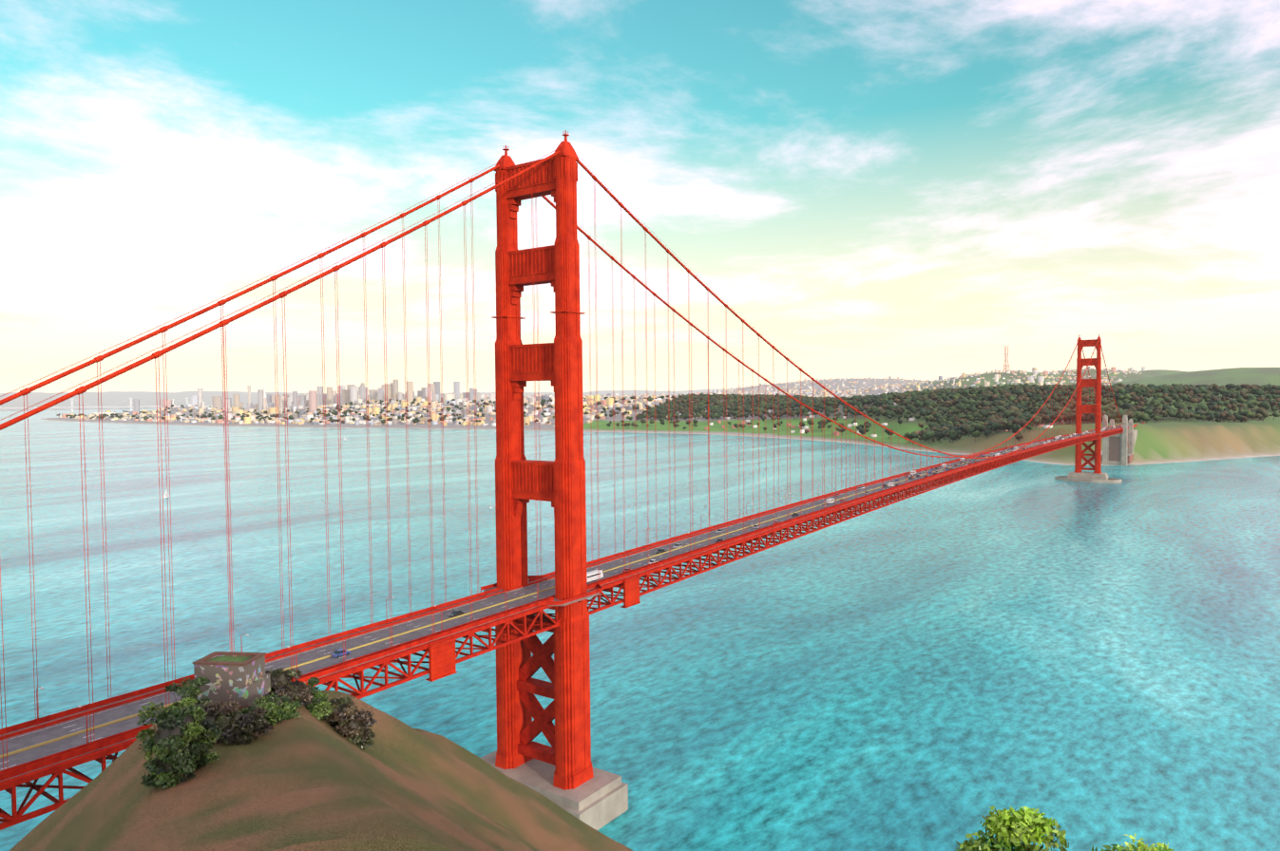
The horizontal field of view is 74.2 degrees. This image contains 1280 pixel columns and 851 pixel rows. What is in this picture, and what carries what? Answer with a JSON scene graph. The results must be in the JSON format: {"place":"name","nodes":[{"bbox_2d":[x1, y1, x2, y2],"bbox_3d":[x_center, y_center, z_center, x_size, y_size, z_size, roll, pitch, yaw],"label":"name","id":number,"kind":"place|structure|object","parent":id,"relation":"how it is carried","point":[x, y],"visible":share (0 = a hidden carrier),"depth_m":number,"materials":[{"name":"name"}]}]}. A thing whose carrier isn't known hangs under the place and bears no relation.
{"place":"outdoors","nodes":[
{"label":"outdoors","id":0,"kind":"place"},
{"bbox_2d":[0,405,247,411],"bbox_3d":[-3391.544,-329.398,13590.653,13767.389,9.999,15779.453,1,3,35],"label":"bay flats","id":1,"kind":"structure","parent":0,"point":[88,408],"depth_m":13264.60,"materials":[{"name":"grey"}]},
{"bbox_2d":[8,690,633,850],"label":"headland","id":2,"kind":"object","parent":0,"point":[307,781],"depth_m":48.84,"materials":[{"name":"brown soil"}]},
{"bbox_2d":[134,702,204,789],"bbox_3d":[-25.625,17.546,45.744,3.354,5.537,3.566,-1,2,-6],"label":"spur scrub","id":3,"kind":"object","parent":2,"relation":"on","point":[171,747],"visible":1,"depth_m":45.27,"materials":[{"name":"green plant"}]},
{"bbox_2d":[153,696,221,769],"bbox_3d":[-25.697,17.882,47.782,3.647,4.943,3.510,-1,2,-3],"label":"spur scrub","id":4,"kind":"object","parent":2,"relation":"on","point":[207,735],"visible":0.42,"depth_m":47.90,"materials":[{"name":"green plant"}]},
{"bbox_2d":[164,676,210,722],"bbox_3d":[-29.153,18.773,54.970,3.274,4.894,3.665,1,3,35],"label":"spur scrub","id":5,"kind":"object","parent":2,"relation":"on","point":[191,691],"visible":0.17,"depth_m":54.64,"materials":[{"name":"green plant"}]},
{"bbox_2d":[192,700,240,744],"bbox_3d":[-26.973,19.059,53.668,3.960,3.300,3.470,1,3,35],"label":"spur scrub","id":6,"kind":"object","parent":2,"relation":"on","point":[212,710],"visible":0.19,"depth_m":53.47,"materials":[{"name":"brown plant"}]},
{"bbox_2d":[192,651,270,706],"bbox_3d":[-29.783,18.331,61.580,4.400,2.940,3.000,0,2,6],"label":"concrete bunker","id":7,"kind":"object","parent":2,"relation":"on","point":[242,678],"visible":0.94,"depth_m":60.37,"materials":[{"name":"concrete"}]},
{"bbox_2d":[212,701,274,745],"bbox_3d":[-25.003,18.710,52.702,3.498,2.799,3.848,-1,2,-8],"label":"spur scrub","id":8,"kind":"object","parent":2,"relation":"on","point":[238,728],"visible":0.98,"depth_m":52.00,"materials":[{"name":"green plant"}]},
{"bbox_2d":[239,700,284,725],"bbox_3d":[-25.720,19.569,56.648,3.723,2.221,3.849,-2,3,-33],"label":"spur scrub","id":9,"kind":"object","parent":2,"relation":"on","point":[273,716],"visible":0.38,"depth_m":56.51,"materials":[{"name":"green plant"}]},
{"bbox_2d":[248,691,301,721],"bbox_3d":[-25.548,19.711,58.779,3.903,2.426,3.599,1,3,35],"label":"spur scrub","id":10,"kind":"object","parent":2,"relation":"on","point":[287,707],"visible":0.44,"depth_m":58.62,"materials":[{"name":"green plant"}]},
{"bbox_2d":[263,668,305,696],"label":"spur scrub","id":11,"kind":"object","parent":2,"relation":"on","point":[279,678],"visible":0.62,"depth_m":66.62,"materials":[{"name":"green plant"}]},
{"bbox_2d":[268,685,315,706],"bbox_3d":[-26.828,20.779,65.136,3.941,1.607,3.819,1,3,35],"label":"spur scrub","id":12,"kind":"object","parent":2,"relation":"on","point":[301,695],"visible":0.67,"depth_m":64.65,"materials":[{"name":"brown plant"}]},
{"bbox_2d":[300,676,322,702],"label":"spur scrub","id":13,"kind":"object","parent":2,"relation":"on","point":[312,681],"visible":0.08,"depth_m":69.61,"materials":[{"name":"green plant"}]},
{"bbox_2d":[303,692,337,721],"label":"spur scrub","id":14,"kind":"object","parent":2,"relation":"on","point":[317,706],"visible":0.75,"depth_m":66.62,"materials":[{"name":"green plant"}]},
{"bbox_2d":[322,695,354,728],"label":"spur scrub","id":15,"kind":"object","parent":2,"relation":"on","point":[340,703],"visible":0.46,"depth_m":67.58,"materials":[{"name":"green plant"}]},
{"bbox_2d":[332,706,377,749],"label":"spur scrub","id":16,"kind":"object","parent":2,"relation":"on","point":[353,725],"visible":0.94,"depth_m":66.21,"materials":[{"name":"brown plant"}]},
{"bbox_2d":[955,805,1069,850],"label":"coyote brush","id":17,"kind":"object","parent":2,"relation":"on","point":[1027,828],"visible":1,"depth_m":9.30,"materials":[{"name":"green plant"}]},
{"bbox_2d":[1091,834,1174,850],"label":"coyote brush","id":18,"kind":"object","parent":2,"relation":"on","point":[1142,847],"visible":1,"depth_m":8.98,"materials":[{"name":"green plant"}]},
{"bbox_2d":[0,388,722,409],"bbox_3d":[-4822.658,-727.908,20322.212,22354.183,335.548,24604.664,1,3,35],"label":"bay hills","id":19,"kind":"structure","parent":0,"point":[114,398],"depth_m":17516.01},
{"bbox_2d":[0,407,1279,850],"bbox_3d":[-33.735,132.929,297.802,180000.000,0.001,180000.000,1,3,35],"label":"sea","id":20,"kind":"structure","parent":0,"point":[1085,666],"depth_m":551.32,"materials":[{"name":"liquid"}]},
{"bbox_2d":[86,410,115,416],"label":"building","id":21,"kind":"structure","parent":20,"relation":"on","point":[108,412],"depth_m":6669.03,"materials":[{"name":"white"}]},
{"bbox_2d":[0,397,212,412],"bbox_3d":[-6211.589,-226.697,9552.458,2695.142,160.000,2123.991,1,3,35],"label":"suspension bridge","id":22,"kind":"structure","parent":20,"relation":"in","point":[72,403],"depth_m":9554.45,"materials":[{"name":"grey"}]},
{"bbox_2d":[163,488,169,497],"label":"sailboat","id":23,"kind":"object","parent":20,"relation":"on","point":[166,495],"visible":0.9,"depth_m":1228.85,"materials":[{"name":"white"}]},
{"bbox_2d":[480,750,628,830],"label":"tower pier","id":24,"kind":"structure","parent":20,"relation":"in","point":[599,800],"depth_m":285.42,"materials":[{"name":"concrete"}]},
{"bbox_2d":[491,130,593,790],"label":"tower","id":25,"kind":"structure","parent":24,"relation":"on","point":[561,479],"depth_m":288.55,"materials":[{"name":"red metal"}]},
{"bbox_2d":[1054,471,1121,483],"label":"tower pier","id":26,"kind":"structure","parent":20,"relation":"in","point":[1084,477],"depth_m":1326.99,"materials":[{"name":"concrete"}]},
{"bbox_2d":[1074,334,1101,474],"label":"tower","id":27,"kind":"structure","parent":26,"relation":"on","point":[1096,409],"depth_m":1332.39,"materials":[{"name":"red metal"}]},
{"bbox_2d":[0,147,1123,783],"bbox_3d":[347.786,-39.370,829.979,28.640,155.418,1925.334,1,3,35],"label":"cables","id":28,"kind":"object","parent":27,"relation":"attached to","point":[173,347],"visible":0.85,"depth_m":248.16,"materials":[{"name":"orange paint"}]},
{"bbox_2d":[0,427,1123,830],"bbox_3d":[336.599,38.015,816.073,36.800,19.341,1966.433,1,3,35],"label":"bridge deck","id":29,"kind":"structure","parent":28,"relation":"hanging from","point":[55,745],"depth_m":257.74,"materials":[{"name":"metal"}]},
{"bbox_2d":[330,649,350,657],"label":"vehicle","id":30,"kind":"object","parent":29,"relation":"on","point":[337,653],"visible":0.98,"depth_m":226.61,"materials":[{"name":"blue paint"}]},
{"bbox_2d":[425,636,457,682],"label":"bridge panel","id":31,"kind":"object","parent":29,"relation":"on","point":[442,659],"visible":1,"depth_m":238.74,"materials":[{"name":"orange paint"}]},
{"bbox_2d":[448,610,464,617],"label":"vehicle","id":32,"kind":"object","parent":29,"relation":"on","point":[455,613],"visible":0.94,"depth_m":264.88,"materials":[{"name":"grey paint"}]},
{"bbox_2d":[36,425,1108,746],"bbox_3d":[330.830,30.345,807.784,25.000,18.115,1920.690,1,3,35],"label":"street lamps","id":33,"kind":"object","parent":29,"relation":"on","point":[441,610],"visible":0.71,"depth_m":218.99,"materials":[{"name":"red metal"}]},
{"bbox_2d":[586,570,603,582],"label":"vehicle","id":34,"kind":"object","parent":29,"relation":"on","point":[594,575],"visible":0.58,"depth_m":310.15,"materials":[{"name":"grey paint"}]},
{"bbox_2d":[619,575,640,608],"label":"traveler","id":35,"kind":"object","parent":29,"relation":"on","point":[631,591],"visible":1,"depth_m":312.72,"materials":[{"name":"orange paint"}]},
{"bbox_2d":[655,549,665,554],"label":"vehicle","id":36,"kind":"object","parent":29,"relation":"on","point":[659,551],"visible":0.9,"depth_m":357.66,"materials":[{"name":"grey paint"}]},
{"bbox_2d":[672,543,682,548],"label":"vehicle","id":37,"kind":"object","parent":29,"relation":"on","point":[677,545],"visible":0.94,"depth_m":368.68,"materials":[{"name":"grey paint"}]},
{"bbox_2d":[0,0,1279,395],"label":"sky","id":38,"kind":"structure","parent":0,"point":[923,190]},
{"bbox_2d":[40,367,1279,465],"bbox_3d":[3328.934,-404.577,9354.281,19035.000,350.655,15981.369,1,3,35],"label":"land","id":39,"kind":"structure","parent":0,"point":[1165,440],"depth_m":2749.40,"materials":[{"name":"green plant"}]},
{"bbox_2d":[171,383,267,410],"bbox_3d":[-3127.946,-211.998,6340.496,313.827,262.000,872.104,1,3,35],"label":"city landmarks","id":40,"kind":"object","parent":39,"relation":"on","point":[264,395],"visible":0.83,"depth_m":6748.66,"materials":[{"name":"white stone"}]},
{"bbox_2d":[58,366,1146,437],"bbox_3d":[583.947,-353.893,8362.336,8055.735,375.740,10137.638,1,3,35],"label":"city buildings","id":41,"kind":"structure","parent":39,"relation":"on","point":[313,401],"depth_m":5895.16,"materials":[{"name":"white concrete"}]},
{"bbox_2d":[56,382,1279,443],"bbox_3d":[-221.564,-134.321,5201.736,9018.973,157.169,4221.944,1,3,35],"label":"forest","id":42,"kind":"object","parent":39,"relation":"on","point":[973,402],"visible":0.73,"depth_m":2575.11,"materials":[{"name":"green plant"}]},
{"bbox_2d":[1002,345,1009,372],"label":"radio tower","id":43,"kind":"structure","parent":39,"relation":"on","point":[1005,365],"depth_m":7327.10,"materials":[{"name":"white"}]},
{"bbox_2d":[1101,450,1133,463],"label":"building","id":44,"kind":"structure","parent":39,"relation":"on","point":[1130,457],"depth_m":1641.74,"materials":[{"name":"concrete"}]},
{"bbox_2d":[1101,415,1137,465],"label":"pylons","id":45,"kind":"object","parent":39,"relation":"on","point":[1117,448],"visible":0.75,"depth_m":1615.84,"materials":[{"name":"concrete"}]},
{"bbox_2d":[826,498,834,503],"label":"vehicle","id":46,"kind":"object","parent":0,"point":[830,501],"visible":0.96,"depth_m":495.34,"materials":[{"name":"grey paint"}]}
]}

